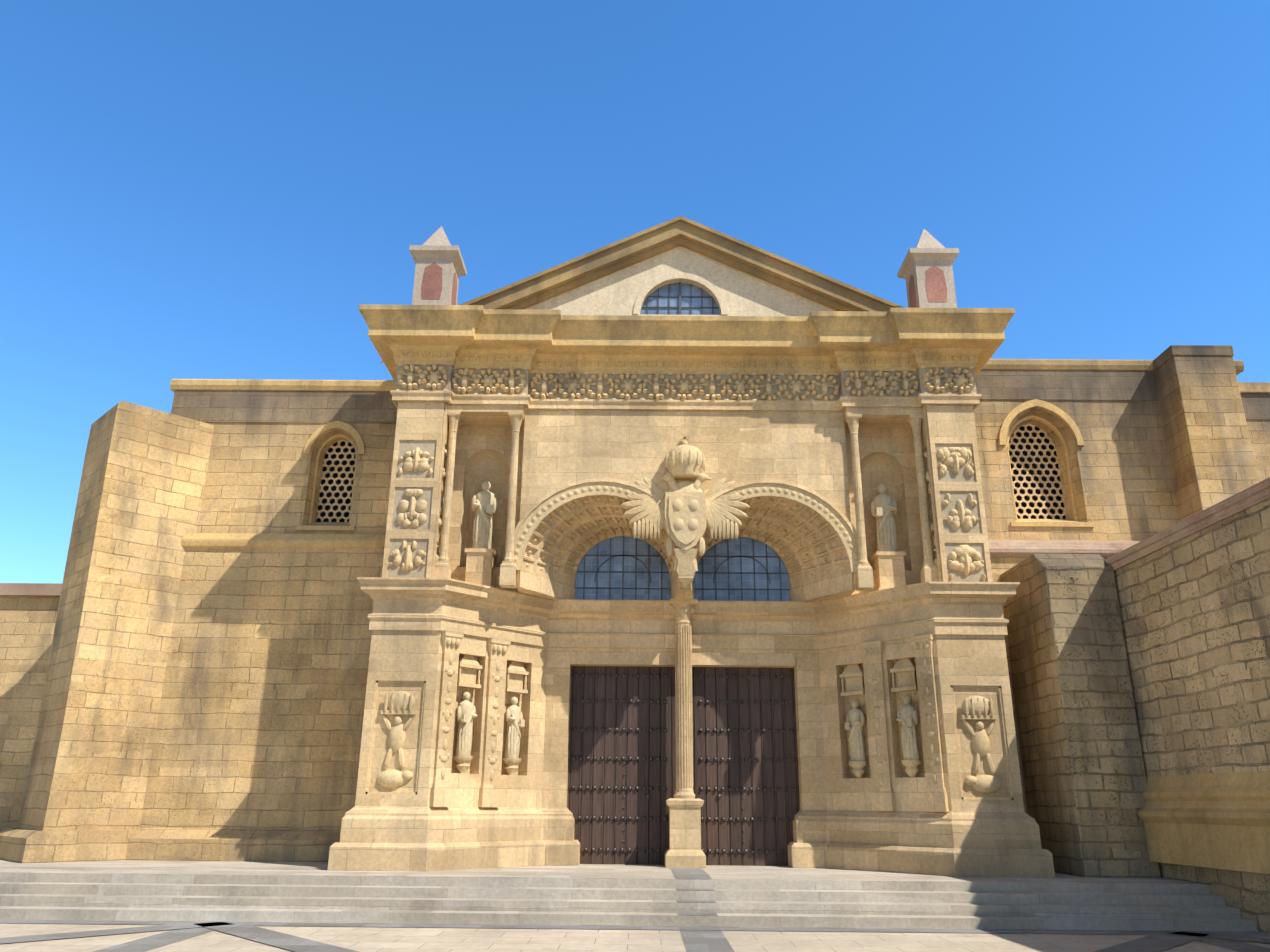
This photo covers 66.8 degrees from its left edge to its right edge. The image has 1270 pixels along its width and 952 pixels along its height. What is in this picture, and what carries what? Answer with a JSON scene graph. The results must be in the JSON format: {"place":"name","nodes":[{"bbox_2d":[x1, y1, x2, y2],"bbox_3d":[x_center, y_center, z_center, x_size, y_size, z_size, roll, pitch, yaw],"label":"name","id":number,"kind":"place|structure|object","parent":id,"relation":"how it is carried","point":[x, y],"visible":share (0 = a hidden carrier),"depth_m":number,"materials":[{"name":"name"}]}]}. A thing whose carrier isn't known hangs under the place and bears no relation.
{"place":"outdoors","nodes":[
{"label":"outdoors","id":0,"kind":"place"},
{"bbox_2d":[0,923,1269,951],"bbox_3d":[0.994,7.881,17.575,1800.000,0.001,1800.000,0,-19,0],"label":"ground","id":1,"kind":"structure","parent":0,"point":[397,939],"depth_m":13.27,"materials":[{"name":"beige stone"}]},
{"bbox_2d":[0,401,395,862],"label":"side walls","id":2,"kind":"structure","parent":1,"relation":"on","point":[165,695],"depth_m":21.28,"materials":[{"name":"beige stone"}]},
{"bbox_2d":[0,583,61,596],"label":"tile coping","id":3,"kind":"object","parent":2,"relation":"on","point":[33,589],"depth_m":25.65,"materials":[{"name":"pink stone"}]},
{"bbox_2d":[316,423,1065,521],"bbox_3d":[1.322,-0.125,23.495,18.575,3.237,0.045,0,-19,0],"label":"lattice","id":4,"kind":"object","parent":2,"relation":"attached to","point":[1011,462],"visible":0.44,"depth_m":23.42,"materials":[{"name":"stone"}]},
{"bbox_2d":[0,860,1259,931],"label":"steps","id":5,"kind":"structure","parent":1,"relation":"on","point":[589,894],"depth_m":15.72,"materials":[{"name":"stone"}]},
{"bbox_2d":[327,390,1054,877],"bbox_3d":[1.050,2.850,20.638,13.120,10.300,3.477,0,-19,0],"label":"portal","id":6,"kind":"object","parent":5,"relation":"on","point":[819,628],"visible":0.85,"depth_m":20.21,"materials":[{"name":"stone"}]},
{"bbox_2d":[575,283,789,600],"bbox_3d":[1.091,-0.991,22.776,4.800,8.150,0.070,0,-19,0],"label":"glass","id":7,"kind":"object","parent":6,"relation":"on","point":[655,564],"visible":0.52,"depth_m":21.70,"materials":[{"name":"blue glass"}]},
{"bbox_2d":[575,536,789,600],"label":"window bars","id":8,"kind":"object","parent":6,"relation":"attached to","point":[702,572],"depth_m":21.63,"materials":[{"name":"grey"}]},
{"bbox_2d":[567,666,799,865],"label":"doors","id":9,"kind":"structure","parent":6,"relation":"attached to","point":[727,835],"depth_m":20.53,"materials":[{"name":"brown wood"}]},
{"bbox_2d":[571,673,795,853],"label":"door studs","id":10,"kind":"object","parent":9,"relation":"attached to","point":[665,759],"depth_m":20.50,"materials":[{"name":"grey metal"}]},
{"bbox_2d":[359,305,1014,380],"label":"cornice","id":11,"kind":"structure","parent":6,"relation":"on","point":[828,343],"depth_m":21.04,"materials":[{"name":"stone"}]},
{"bbox_2d":[379,246,984,366],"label":"gable","id":12,"kind":"structure","parent":11,"relation":"on","point":[629,290],"depth_m":23.82,"materials":[{"name":"paint"}]},
{"bbox_2d":[642,282,718,314],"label":"lunette bars","id":13,"kind":"object","parent":12,"relation":"attached to","point":[680,307],"visible":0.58,"depth_m":23.92,"materials":[{"name":"grey"}]},
{"bbox_2d":[460,216,904,311],"bbox_3d":[1.123,-4.612,23.813,13.100,3.686,0.840,0,-19,0],"label":"rake","id":14,"kind":"object","parent":12,"relation":"attached to","point":[720,247],"visible":0.52,"depth_m":23.69,"materials":[{"name":"stone"}]},
{"bbox_2d":[409,226,958,307],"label":"pinnacles","id":15,"kind":"object","parent":11,"relation":"on","point":[920,259],"visible":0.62,"depth_m":22.03,"materials":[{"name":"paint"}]},
{"bbox_2d":[421,263,946,307],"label":"pinnacle panels","id":16,"kind":"object","parent":15,"relation":"attached to","point":[936,288],"visible":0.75,"depth_m":21.91,"materials":[{"name":"red paint"}]},
{"bbox_2d":[387,365,986,581],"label":"carving ground","id":17,"kind":"structure","parent":6,"relation":"attached to","point":[428,446],"depth_m":20.57,"materials":[{"name":"beige stone"}]},
{"bbox_2d":[455,481,918,760],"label":"statues","id":18,"kind":"object","parent":6,"relation":"attached to","point":[484,505],"visible":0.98,"depth_m":19.92,"materials":[{"name":"stone"}]},
{"bbox_2d":[365,362,1013,799],"bbox_3d":[1.067,2.079,20.408,12.548,8.972,2.074,0,-19,0],"label":"carving","id":19,"kind":"object","parent":6,"relation":"attached to","point":[685,514],"visible":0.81,"depth_m":20.30,"materials":[{"name":"stone"}]},
{"bbox_2d":[0,868,1269,951],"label":"paving bands","id":20,"kind":"object","parent":1,"relation":"on","point":[704,938],"visible":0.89,"depth_m":14.18,"materials":[{"name":"grey stone"}]},
{"bbox_2d":[1000,554,1161,877],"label":"buttress","id":21,"kind":"structure","parent":1,"relation":"on","point":[1084,777],"depth_m":18.67,"materials":[{"name":"stone"}]},
{"bbox_2d":[974,345,1269,813],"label":"side walls","id":22,"kind":"structure","parent":1,"relation":"on","point":[1191,441],"depth_m":22.72,"materials":[{"name":"beige stone"}]},
{"bbox_2d":[316,426,1065,521],"bbox_3d":[1.355,0.015,23.738,18.570,3.510,0.055,0,-19,0],"label":"dark backing","id":23,"kind":"object","parent":22,"relation":"attached to","point":[1014,459],"depth_m":23.68,"materials":[{"name":"black"}]},
{"bbox_2d":[170,359,1269,548],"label":"wall moldings","id":24,"kind":"structure","parent":22,"relation":"attached to","point":[281,541],"depth_m":23.29,"materials":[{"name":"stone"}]},
{"bbox_2d":[171,370,1269,423],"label":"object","id":25,"kind":"object","parent":22,"relation":"attached to","point":[255,406],"visible":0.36,"depth_m":23.53,"materials":[{"name":"beige stone"}]},
{"bbox_2d":[988,540,1140,558],"bbox_3d":[9.993,1.656,22.009,5.450,0.540,0.540,0,-19,0],"label":"brick ledge","id":26,"kind":"object","parent":22,"relation":"attached to","point":[1105,549],"visible":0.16,"depth_m":21.77,"materials":[{"name":"beige stone"}]},
{"bbox_2d":[1114,499,1269,932],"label":"side wall","id":27,"kind":"structure","parent":1,"relation":"on","point":[1195,612],"depth_m":16.24,"materials":[{"name":"stone"}]},
{"bbox_2d":[1104,477,1269,570],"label":"wall coping","id":28,"kind":"object","parent":27,"relation":"on","point":[1249,497],"depth_m":16.53,"materials":[{"name":"stone"}]},
{"bbox_2d":[1138,771,1269,874],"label":"wall base molding","id":29,"kind":"structure","parent":27,"relation":"attached to","point":[1220,821],"depth_m":15.80,"materials":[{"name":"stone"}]},
{"bbox_2d":[0,0,1269,582],"label":"sky","id":30,"kind":"structure","parent":0,"point":[190,189],"materials":[{"name":"blue"}]}
]}

